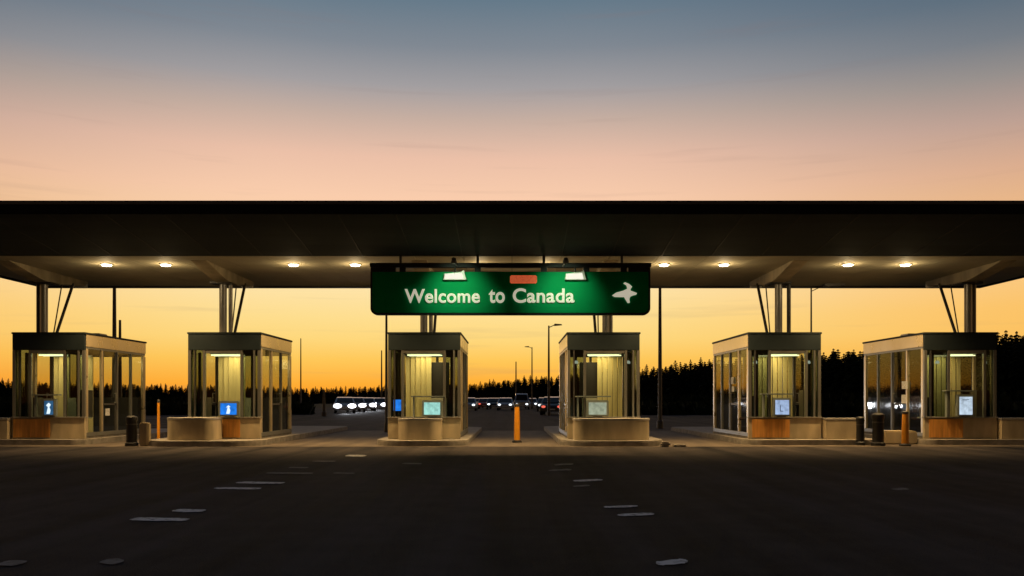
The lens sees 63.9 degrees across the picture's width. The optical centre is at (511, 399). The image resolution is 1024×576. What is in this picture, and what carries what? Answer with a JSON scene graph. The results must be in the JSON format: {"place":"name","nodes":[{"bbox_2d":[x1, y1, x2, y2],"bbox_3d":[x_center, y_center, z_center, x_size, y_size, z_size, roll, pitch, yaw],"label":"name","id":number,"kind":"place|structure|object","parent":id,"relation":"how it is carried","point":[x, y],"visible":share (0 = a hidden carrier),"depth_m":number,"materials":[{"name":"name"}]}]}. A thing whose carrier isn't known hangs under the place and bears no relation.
{"place":"outdoors","nodes":[
{"label":"outdoors","id":0,"kind":"place"},
{"bbox_2d":[0,428,166,444],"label":"pavement","id":1,"kind":"structure","parent":0,"point":[163,432],"depth_m":21.63,"materials":[{"name":"concrete"}]},
{"bbox_2d":[0,418,11,438],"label":"wall","id":2,"kind":"structure","parent":1,"relation":"on","point":[5,428],"depth_m":21.85,"materials":[{"name":"concrete"}]},
{"bbox_2d":[11,332,146,438],"bbox_3d":[-12.400,-0.465,23.810,2.028,3.010,3.740,0,0,0],"label":"inspection booth","id":3,"kind":"object","parent":1,"relation":"on","point":[84,414],"visible":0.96,"depth_m":22.25,"materials":[{"name":"metal"}]},
{"bbox_2d":[31,394,61,416],"bbox_3d":[-12.395,0.148,21.876,0.706,0.603,0.208,0,0,0],"label":"counter display","id":4,"kind":"object","parent":3,"relation":"attached to","point":[50,407],"visible":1,"depth_m":21.79,"materials":[{"name":"blue glass"}]},
{"bbox_2d":[29,281,74,331],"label":"support column","id":5,"kind":"structure","parent":3,"relation":"on","point":[41,306],"depth_m":22.75,"materials":[{"name":"metal"}]},
{"bbox_2d":[0,201,1023,287],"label":"roof canopy","id":6,"kind":"object","parent":5,"relation":"on","point":[325,244],"visible":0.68,"depth_m":18.96,"materials":[{"name":"metal"}]},
{"bbox_2d":[370,255,650,315],"bbox_3d":[-0.039,-2.822,19.567,6.856,1.496,1.266,0,0,0],"label":"overhead sign","id":7,"kind":"object","parent":6,"relation":"hanging from","point":[543,292],"visible":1,"depth_m":19.99,"materials":[{"name":"metal"}]},
{"bbox_2d":[148,426,347,446],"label":"pavement","id":8,"kind":"structure","parent":0,"point":[299,432],"depth_m":21.63,"materials":[{"name":"concrete"}]},
{"bbox_2d":[167,417,222,440],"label":"wall","id":9,"kind":"structure","parent":8,"relation":"on","point":[194,428],"depth_m":21.09,"materials":[{"name":"concrete"}]},
{"bbox_2d":[187,332,292,438],"bbox_3d":[-7.700,-0.465,23.535,2.028,3.010,3.190,0,0,0],"label":"inspection booth","id":10,"kind":"object","parent":8,"relation":"on","point":[260,417],"visible":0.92,"depth_m":22.20,"materials":[{"name":"metal"}]},
{"bbox_2d":[209,281,245,331],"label":"support column","id":11,"kind":"structure","parent":10,"relation":"on","point":[223,306],"depth_m":22.75,"materials":[{"name":"metal"}]},
{"bbox_2d":[218,401,239,416],"bbox_3d":[-7.516,0.237,21.841,0.548,0.423,0.138,0,0,0],"label":"counter display","id":12,"kind":"object","parent":10,"relation":"attached to","point":[228,408],"visible":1,"depth_m":21.77,"materials":[{"name":"blue glass"}]},
{"bbox_2d":[377,427,481,445],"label":"pavement","id":13,"kind":"structure","parent":0,"point":[470,436],"depth_m":21.10,"materials":[{"name":"concrete"}]},
{"bbox_2d":[398,418,442,439],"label":"wall","id":14,"kind":"structure","parent":13,"relation":"on","point":[419,428],"depth_m":21.25,"materials":[{"name":"concrete"}]},
{"bbox_2d":[387,332,468,438],"bbox_3d":[-2.350,-0.465,23.885,2.028,3.010,3.890,0,0,0],"label":"inspection booth","id":15,"kind":"object","parent":13,"relation":"on","point":[417,371],"visible":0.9,"depth_m":22.20,"materials":[{"name":"metal"}]},
{"bbox_2d":[411,396,444,416],"bbox_3d":[-2.235,0.169,21.877,0.898,0.560,0.206,0,0,0],"label":"counter display","id":16,"kind":"object","parent":15,"relation":"attached to","point":[432,408],"visible":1,"depth_m":21.78,"materials":[{"name":"teal glass"}]},
{"bbox_2d":[420,316,436,331],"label":"support column","id":17,"kind":"structure","parent":15,"relation":"on","point":[423,324],"depth_m":22.71,"materials":[{"name":"metal"}]},
{"bbox_2d":[0,406,1023,575],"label":"road","id":18,"kind":"structure","parent":0,"point":[716,511],"depth_m":8.85,"materials":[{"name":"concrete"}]},
{"bbox_2d":[0,560,25,565],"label":"road marking","id":19,"kind":"object","parent":18,"relation":"on","point":[11,562],"visible":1,"depth_m":5.92,"materials":[{"name":"paint"}]},
{"bbox_2d":[100,558,123,563],"bbox_3d":[-2.905,1.171,5.966,0.168,0.001,0.220,0,0,0],"label":"road marking","id":20,"kind":"object","parent":18,"relation":"on","point":[113,561],"visible":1,"depth_m":5.96,"materials":[{"name":"paint"}]},
{"bbox_2d":[112,288,116,396],"bbox_3d":[-16.454,-2.141,34.000,0.306,6.642,0.306,0,0,0],"label":"street lamp","id":21,"kind":"object","parent":18,"relation":"on","point":[114,331],"visible":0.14,"depth_m":33.94,"materials":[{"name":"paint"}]},
{"bbox_2d":[129,517,188,520],"bbox_3d":[-3.461,1.171,8.073,0.592,0.001,0.219,0,0,7],"label":"road marking","id":22,"kind":"object","parent":18,"relation":"on","point":[158,519],"visible":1,"depth_m":8.05,"materials":[{"name":"paint"}]},
{"bbox_2d":[172,509,204,511],"bbox_3d":[-3.430,1.171,8.722,0.362,0.001,0.267,0,0,0],"label":"road marking","id":23,"kind":"object","parent":18,"relation":"on","point":[189,510],"visible":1,"depth_m":8.71,"materials":[{"name":"paint"}]},
{"bbox_2d":[215,487,260,488],"bbox_3d":[-3.647,1.171,10.913,0.649,0.001,0.231,0,0,5],"label":"road marking","id":24,"kind":"object","parent":18,"relation":"on","point":[235,488],"visible":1,"depth_m":10.88,"materials":[{"name":"paint"}]},
{"bbox_2d":[236,481,284,483],"bbox_3d":[-3.572,1.171,11.643,0.712,0.001,0.276,0,0,11],"label":"road marking","id":25,"kind":"object","parent":18,"relation":"on","point":[251,482],"visible":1,"depth_m":11.67,"materials":[{"name":"paint"}]},
{"bbox_2d":[268,472,311,473],"bbox_3d":[-3.567,1.171,13.175,0.782,0.001,0.270,0,0,6],"label":"road marking","id":26,"kind":"object","parent":18,"relation":"on","point":[288,473],"visible":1,"depth_m":13.10,"materials":[{"name":"paint"}]},
{"bbox_2d":[300,338,301,402],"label":"street lamp","id":27,"kind":"object","parent":18,"relation":"on","point":[300,374],"visible":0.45,"depth_m":74.95,"materials":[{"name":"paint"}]},
{"bbox_2d":[333,397,355,412],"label":"queueing car","id":28,"kind":"object","parent":18,"relation":"on","point":[344,403],"visible":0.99,"depth_m":72.42,"materials":[{"name":"black paint"}]},
{"bbox_2d":[346,397,365,411],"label":"queueing car","id":29,"kind":"object","parent":18,"relation":"on","point":[360,403],"visible":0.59,"depth_m":79.49,"materials":[{"name":"black paint"}]},
{"bbox_2d":[358,397,375,410],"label":"queueing car","id":30,"kind":"object","parent":18,"relation":"on","point":[370,402],"visible":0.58,"depth_m":86.54,"materials":[{"name":"black paint"}]},
{"bbox_2d":[371,398,384,409],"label":"queueing car","id":31,"kind":"object","parent":18,"relation":"on","point":[380,402],"visible":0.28,"depth_m":93.67,"materials":[{"name":"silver paint"}]},
{"bbox_2d":[468,397,477,410],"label":"queueing car","id":32,"kind":"object","parent":18,"relation":"on","point":[472,402],"visible":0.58,"depth_m":88.78,"materials":[{"name":"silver paint"}]},
{"bbox_2d":[478,398,491,408],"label":"queueing car","id":33,"kind":"object","parent":18,"relation":"on","point":[482,402],"visible":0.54,"depth_m":110.36,"materials":[{"name":"black paint"}]},
{"bbox_2d":[486,398,500,409],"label":"queueing car","id":34,"kind":"object","parent":18,"relation":"on","point":[491,402],"visible":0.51,"depth_m":101.53,"materials":[{"name":"paint"}]},
{"bbox_2d":[497,398,513,409],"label":"queueing car","id":35,"kind":"object","parent":18,"relation":"on","point":[505,402],"visible":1,"depth_m":92.39,"materials":[{"name":"black paint"}]},
{"bbox_2d":[514,394,529,408],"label":"queueing car","id":36,"kind":"object","parent":18,"relation":"on","point":[522,400],"visible":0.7,"depth_m":103.16,"materials":[{"name":"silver paint"}]},
{"bbox_2d":[525,346,532,408],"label":"street lamp","id":37,"kind":"object","parent":18,"relation":"on","point":[531,379],"visible":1,"depth_m":109.94,"materials":[{"name":"metal"}]},
{"bbox_2d":[540,397,558,414],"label":"queueing car","id":38,"kind":"object","parent":18,"relation":"on","point":[554,404],"visible":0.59,"depth_m":64.30,"materials":[{"name":"paint"}]},
{"bbox_2d":[547,324,561,415],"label":"street lamp","id":39,"kind":"object","parent":18,"relation":"on","point":[548,412],"visible":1,"depth_m":61.93,"materials":[{"name":"paint"}]},
{"bbox_2d":[618,513,653,515],"bbox_3d":[1.271,1.171,8.418,0.412,0.001,0.178,0,0,-16],"label":"road marking","id":40,"kind":"object","parent":18,"relation":"on","point":[632,514],"visible":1,"depth_m":8.41,"materials":[{"name":"paint"}]},
{"bbox_2d":[657,288,662,428],"bbox_3d":[6.125,-2.224,34.000,0.270,6.808,0.270,0,0,0],"label":"street lamp","id":41,"kind":"object","parent":18,"relation":"on","point":[659,423],"visible":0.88,"depth_m":33.94,"materials":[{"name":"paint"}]},
{"bbox_2d":[656,559,687,564],"bbox_3d":[1.159,1.171,5.943,0.299,0.001,0.160,0,0,-26],"label":"road marking","id":42,"kind":"object","parent":18,"relation":"on","point":[672,561],"visible":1,"depth_m":5.96,"materials":[{"name":"paint"}]},
{"bbox_2d":[0,431,1023,446],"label":"pavement","id":43,"kind":"structure","parent":0,"point":[480,439],"depth_m":22.73,"materials":[{"name":"concrete"}]},
{"bbox_2d":[125,416,138,445],"bbox_3d":[-9.720,0.790,21.000,0.325,0.780,0.325,0,0,0],"label":"bollard","id":44,"kind":"object","parent":43,"relation":"on","point":[131,430],"visible":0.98,"depth_m":20.89,"materials":[{"name":"black metal"}]},
{"bbox_2d":[139,423,150,445],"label":"marker block","id":45,"kind":"structure","parent":43,"relation":"on","point":[144,434],"depth_m":20.95,"materials":[{"name":"beige concrete"}]},
{"bbox_2d":[157,399,159,438],"bbox_3d":[-9.980,0.580,23.200,0.136,1.200,0.136,0,0,0],"label":"bollard","id":46,"kind":"object","parent":43,"relation":"on","point":[158,418],"visible":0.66,"depth_m":23.17,"materials":[{"name":"orange plastic"}]},
{"bbox_2d":[384,316,387,431],"bbox_3d":[-4.586,-1.893,30.000,0.162,6.146,0.162,0,0,0],"label":"street lamp","id":47,"kind":"object","parent":43,"relation":"on","point":[386,378],"visible":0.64,"depth_m":29.96,"materials":[{"name":"paint"}]},
{"bbox_2d":[512,404,521,442],"bbox_3d":[0.140,0.640,22.800,0.279,1.080,0.279,0,0,0],"label":"bollard","id":48,"kind":"object","parent":43,"relation":"on","point":[517,424],"visible":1,"depth_m":22.73,"materials":[{"name":"orange plastic"}]},
{"bbox_2d":[810,283,845,416],"bbox_3d":[9.541,-1.201,24.900,1.054,4.763,0.280,0,0,0],"label":"street lamp","id":49,"kind":"object","parent":43,"relation":"on","point":[825,285],"visible":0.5,"depth_m":24.87,"materials":[{"name":"metal"}]},
{"bbox_2d":[855,417,864,445],"bbox_3d":[9.050,0.805,21.350,0.250,0.750,0.250,0,0,0],"label":"bollard","id":50,"kind":"object","parent":43,"relation":"on","point":[860,421],"visible":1,"depth_m":21.26,"materials":[{"name":"black metal"}]},
{"bbox_2d":[871,413,884,445],"bbox_3d":[9.400,0.755,21.100,0.350,0.850,0.350,0,0,0],"label":"bollard","id":51,"kind":"object","parent":43,"relation":"on","point":[877,429],"visible":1,"depth_m":20.98,"materials":[{"name":"black metal"}]},
{"bbox_2d":[884,430,916,443],"bbox_3d":[10.300,1.000,22.000,0.900,0.360,0.500,0,0,0],"label":"concrete block","id":52,"kind":"object","parent":43,"relation":"on","point":[892,436],"depth_m":21.75,"materials":[{"name":"beige concrete"}]},
{"bbox_2d":[899,411,910,445],"bbox_3d":[10.050,0.730,21.000,0.289,0.900,0.289,0,0,0],"label":"bollard","id":53,"kind":"object","parent":43,"relation":"on","point":[905,433],"visible":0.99,"depth_m":20.93,"materials":[{"name":"orange rubber"}]},
{"bbox_2d":[0,404,1023,417],"bbox_3d":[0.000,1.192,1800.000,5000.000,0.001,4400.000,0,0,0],"label":"ground","id":54,"kind":"structure","parent":0,"point":[321,405],"depth_m":63.19,"materials":[{"name":"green plant"}]},
{"bbox_2d":[118,320,121,396],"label":"street lamp","id":55,"kind":"object","parent":54,"relation":"on","point":[119,376],"visible":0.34,"depth_m":59.91,"materials":[{"name":"metal"}]},
{"bbox_2d":[0,390,1023,416],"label":"undergrowth","id":56,"kind":"object","parent":54,"relation":"on","point":[848,404],"visible":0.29,"depth_m":66.86,"materials":[{"name":"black plant"}]},
{"bbox_2d":[0,335,1023,397],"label":"wood","id":57,"kind":"object","parent":54,"relation":"on","point":[383,389],"visible":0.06,"depth_m":278.54,"materials":[{"name":"black plant"}]},
{"bbox_2d":[519,377,526,393],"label":"conifer tree","id":58,"kind":"object","parent":54,"relation":"on","point":[523,389],"visible":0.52,"depth_m":257.22,"materials":[{"name":"green plant"}]},
{"bbox_2d":[533,377,540,396],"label":"conifer tree","id":59,"kind":"object","parent":54,"relation":"on","point":[536,392],"visible":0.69,"depth_m":252.13,"materials":[{"name":"green plant"}]},
{"bbox_2d":[538,376,547,396],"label":"conifer tree","id":60,"kind":"object","parent":54,"relation":"on","point":[542,389],"visible":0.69,"depth_m":252.24,"materials":[{"name":"green plant"}]},
{"bbox_2d":[640,364,653,396],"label":"conifer tree","id":61,"kind":"object","parent":54,"relation":"on","point":[645,387],"visible":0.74,"depth_m":189.81,"materials":[{"name":"green plant"}]},
{"bbox_2d":[649,368,657,395],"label":"conifer tree","id":62,"kind":"object","parent":54,"relation":"on","point":[654,385],"visible":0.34,"depth_m":189.12,"materials":[{"name":"green plant"}]},
{"bbox_2d":[653,369,666,394],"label":"conifer tree","id":63,"kind":"object","parent":54,"relation":"on","point":[663,387],"visible":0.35,"depth_m":187.04,"materials":[{"name":"green plant"}]},
{"bbox_2d":[663,366,673,394],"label":"conifer tree","id":64,"kind":"object","parent":54,"relation":"on","point":[668,379],"visible":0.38,"depth_m":187.22,"materials":[{"name":"green plant"}]},
{"bbox_2d":[666,360,684,396],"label":"conifer tree","id":65,"kind":"object","parent":54,"relation":"on","point":[675,385],"visible":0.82,"depth_m":181.75,"materials":[{"name":"green plant"}]},
{"bbox_2d":[673,362,687,394],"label":"conifer tree","id":66,"kind":"object","parent":54,"relation":"on","point":[681,377],"visible":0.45,"depth_m":184.98,"materials":[{"name":"green plant"}]},
{"bbox_2d":[684,359,696,395],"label":"conifer tree","id":67,"kind":"object","parent":54,"relation":"on","point":[689,376],"visible":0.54,"depth_m":189.00,"materials":[{"name":"green plant"}]},
{"bbox_2d":[690,366,698,393],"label":"conifer tree","id":68,"kind":"object","parent":54,"relation":"on","point":[694,387],"visible":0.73,"depth_m":182.44,"materials":[{"name":"green plant"}]},
{"bbox_2d":[692,357,704,396],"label":"conifer tree","id":69,"kind":"object","parent":54,"relation":"on","point":[700,370],"visible":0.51,"depth_m":182.25,"materials":[{"name":"green plant"}]},
{"bbox_2d":[696,365,708,396],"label":"conifer tree","id":70,"kind":"object","parent":54,"relation":"on","point":[703,385],"visible":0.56,"depth_m":170.25,"materials":[{"name":"green plant"}]},
{"bbox_2d":[705,362,720,398],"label":"conifer tree","id":71,"kind":"object","parent":54,"relation":"on","point":[709,389],"visible":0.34,"depth_m":168.24,"materials":[{"name":"green plant"}]},
{"bbox_2d":[719,361,728,396],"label":"conifer tree","id":72,"kind":"object","parent":54,"relation":"on","point":[726,381],"visible":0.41,"depth_m":169.69,"materials":[{"name":"green plant"}]},
{"bbox_2d":[726,364,742,395],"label":"conifer tree","id":73,"kind":"object","parent":54,"relation":"on","point":[735,379],"visible":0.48,"depth_m":162.81,"materials":[{"name":"green plant"}]},
{"bbox_2d":[792,358,801,392],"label":"conifer tree","id":74,"kind":"object","parent":54,"relation":"on","point":[798,373],"visible":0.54,"depth_m":159.27,"materials":[{"name":"green plant"}]},
{"bbox_2d":[825,348,836,373],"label":"conifer tree","id":75,"kind":"object","parent":54,"relation":"on","point":[833,354],"visible":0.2,"depth_m":156.62,"materials":[{"name":"green plant"}]},
{"bbox_2d":[825,349,846,393],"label":"conifer tree","id":76,"kind":"object","parent":54,"relation":"on","point":[836,374],"visible":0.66,"depth_m":144.82,"materials":[{"name":"green plant"}]},
{"bbox_2d":[834,354,856,393],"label":"conifer tree","id":77,"kind":"object","parent":54,"relation":"on","point":[843,362],"visible":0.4,"depth_m":145.10,"materials":[{"name":"green plant"}]},
{"bbox_2d":[839,355,858,394],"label":"conifer tree","id":78,"kind":"object","parent":54,"relation":"on","point":[848,379],"visible":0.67,"depth_m":141.31,"materials":[{"name":"green plant"}]},
{"bbox_2d":[841,350,863,394],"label":"conifer tree","id":79,"kind":"object","parent":54,"relation":"on","point":[855,376],"visible":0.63,"depth_m":140.69,"materials":[{"name":"green plant"}]},
{"bbox_2d":[863,358,882,393],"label":"conifer tree","id":80,"kind":"object","parent":54,"relation":"on","point":[872,378],"visible":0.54,"depth_m":137.98,"materials":[{"name":"green plant"}]},
{"bbox_2d":[874,357,890,392],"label":"conifer tree","id":81,"kind":"object","parent":54,"relation":"on","point":[882,369],"visible":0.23,"depth_m":142.17,"materials":[{"name":"green plant"}]},
{"bbox_2d":[880,357,890,394],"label":"conifer tree","id":82,"kind":"object","parent":54,"relation":"on","point":[888,370],"visible":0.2,"depth_m":140.37,"materials":[{"name":"green plant"}]},
{"bbox_2d":[884,357,904,394],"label":"conifer tree","id":83,"kind":"object","parent":54,"relation":"on","point":[899,375],"visible":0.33,"depth_m":136.69,"materials":[{"name":"green plant"}]},
{"bbox_2d":[897,357,920,394],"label":"conifer tree","id":84,"kind":"object","parent":54,"relation":"on","point":[912,381],"visible":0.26,"depth_m":134.75,"materials":[{"name":"green plant"}]},
{"bbox_2d":[913,357,936,393],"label":"conifer tree","id":85,"kind":"object","parent":54,"relation":"on","point":[918,380],"visible":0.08,"depth_m":137.89,"materials":[{"name":"green plant"}]},
{"bbox_2d":[961,357,971,392],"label":"conifer tree","id":86,"kind":"object","parent":54,"relation":"on","point":[963,377],"visible":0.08,"depth_m":125.27,"materials":[{"name":"green plant"}]},
{"bbox_2d":[961,356,976,389],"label":"conifer tree","id":87,"kind":"object","parent":54,"relation":"on","point":[966,372],"visible":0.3,"depth_m":125.60,"materials":[{"name":"green plant"}]},
{"bbox_2d":[968,351,989,393],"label":"conifer tree","id":88,"kind":"object","parent":54,"relation":"on","point":[978,377],"visible":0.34,"depth_m":124.22,"materials":[{"name":"green plant"}]},
{"bbox_2d":[980,332,1016,394],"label":"conifer tree","id":89,"kind":"object","parent":54,"relation":"on","point":[1000,377],"visible":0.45,"depth_m":123.28,"materials":[{"name":"green plant"}]},
{"bbox_2d":[1003,338,1021,390],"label":"conifer tree","id":90,"kind":"object","parent":54,"relation":"on","point":[1010,347],"visible":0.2,"depth_m":128.54,"materials":[{"name":"green plant"}]},
{"bbox_2d":[0,0,1023,394],"label":"sky","id":91,"kind":"structure","parent":0,"point":[101,100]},
{"bbox_2d":[544,426,661,445],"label":"curb","id":92,"kind":"structure","parent":0,"point":[556,435],"depth_m":21.02,"materials":[{"name":"concrete"}]},
{"bbox_2d":[558,332,640,438],"bbox_3d":[2.450,-0.465,23.885,2.028,3.010,3.890,0,0,0],"label":"inspection booth","id":93,"kind":"object","parent":92,"relation":"on","point":[595,378],"visible":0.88,"depth_m":22.22,"materials":[{"name":"metal"}]},
{"bbox_2d":[566,350,566,431],"bbox_3d":[1.520,-0.250,22.552,0.010,2.260,0.805,0,0,0],"label":"side window","id":94,"kind":"structure","parent":93,"relation":"in","point":[566,350],"depth_m":22.84,"materials":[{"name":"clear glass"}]},
{"bbox_2d":[575,396,610,416],"bbox_3d":[2.155,0.169,21.877,0.941,0.560,0.206,0,0,0],"label":"counter display","id":95,"kind":"object","parent":93,"relation":"attached to","point":[597,408],"visible":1,"depth_m":21.77,"materials":[{"name":"white plastic"}]},
{"bbox_2d":[593,316,612,331],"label":"support column","id":96,"kind":"structure","parent":93,"relation":"on","point":[607,323],"depth_m":22.74,"materials":[{"name":"metal"}]},
{"bbox_2d":[572,418,649,439],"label":"wall","id":97,"kind":"structure","parent":92,"relation":"on","point":[610,428],"depth_m":21.10,"materials":[{"name":"concrete"}]},
{"bbox_2d":[671,427,871,444],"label":"pavement","id":98,"kind":"structure","parent":0,"point":[707,432],"depth_m":21.63,"materials":[{"name":"concrete"}]},
{"bbox_2d":[712,332,821,438],"bbox_3d":[7.300,-0.465,23.935,2.028,3.010,3.990,0,0,0],"label":"inspection booth","id":99,"kind":"object","parent":98,"relation":"on","point":[754,348],"visible":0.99,"depth_m":22.20,"materials":[{"name":"metal"}]},
{"bbox_2d":[738,396,753,419],"bbox_3d":[6.619,0.417,22.942,0.522,1.075,0.542,0,0,23],"label":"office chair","id":100,"kind":"object","parent":99,"relation":"in","point":[743,404],"visible":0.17,"depth_m":23.18,"materials":[{"name":"fabric"}]},
{"bbox_2d":[756,281,791,331],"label":"support column","id":101,"kind":"structure","parent":99,"relation":"on","point":[778,306],"depth_m":22.75,"materials":[{"name":"metal"}]},
{"bbox_2d":[760,393,792,416],"bbox_3d":[7.047,0.137,21.876,0.834,0.624,0.208,0,0,0],"label":"counter display","id":102,"kind":"object","parent":99,"relation":"attached to","point":[781,407],"visible":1,"depth_m":21.78,"materials":[{"name":"blue plastic"}]},
{"bbox_2d":[821,418,855,438],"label":"wall","id":103,"kind":"structure","parent":98,"relation":"on","point":[838,428],"depth_m":21.75,"materials":[{"name":"concrete"}]},
{"bbox_2d":[864,433,1023,444],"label":"pavement","id":104,"kind":"structure","parent":0,"point":[920,441],"depth_m":21.50,"materials":[{"name":"concrete"}]},
{"bbox_2d":[862,332,997,438],"bbox_3d":[12.000,-0.465,23.885,2.028,3.010,3.890,0,0,0],"label":"inspection booth","id":105,"kind":"object","parent":104,"relation":"on","point":[928,348],"visible":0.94,"depth_m":22.35,"materials":[{"name":"metal"}]},
{"bbox_2d":[910,396,920,419],"bbox_3d":[11.470,0.417,22.906,0.522,1.075,0.543,0,0,-17],"label":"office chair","id":106,"kind":"object","parent":105,"relation":"in","point":[914,404],"visible":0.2,"depth_m":23.06,"materials":[{"name":"fabric"}]},
{"bbox_2d":[942,390,976,416],"bbox_3d":[11.918,0.094,21.876,0.813,0.710,0.208,0,0,0],"label":"counter display","id":107,"kind":"object","parent":105,"relation":"attached to","point":[964,405],"visible":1,"depth_m":21.78,"materials":[{"name":"white plastic"}]},
{"bbox_2d":[938,281,982,331],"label":"support column","id":108,"kind":"structure","parent":105,"relation":"on","point":[969,306],"depth_m":22.75,"materials":[{"name":"metal"}]},
{"bbox_2d":[997,418,1023,438],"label":"wall","id":109,"kind":"structure","parent":104,"relation":"on","point":[1010,428],"depth_m":21.85,"materials":[{"name":"concrete"}]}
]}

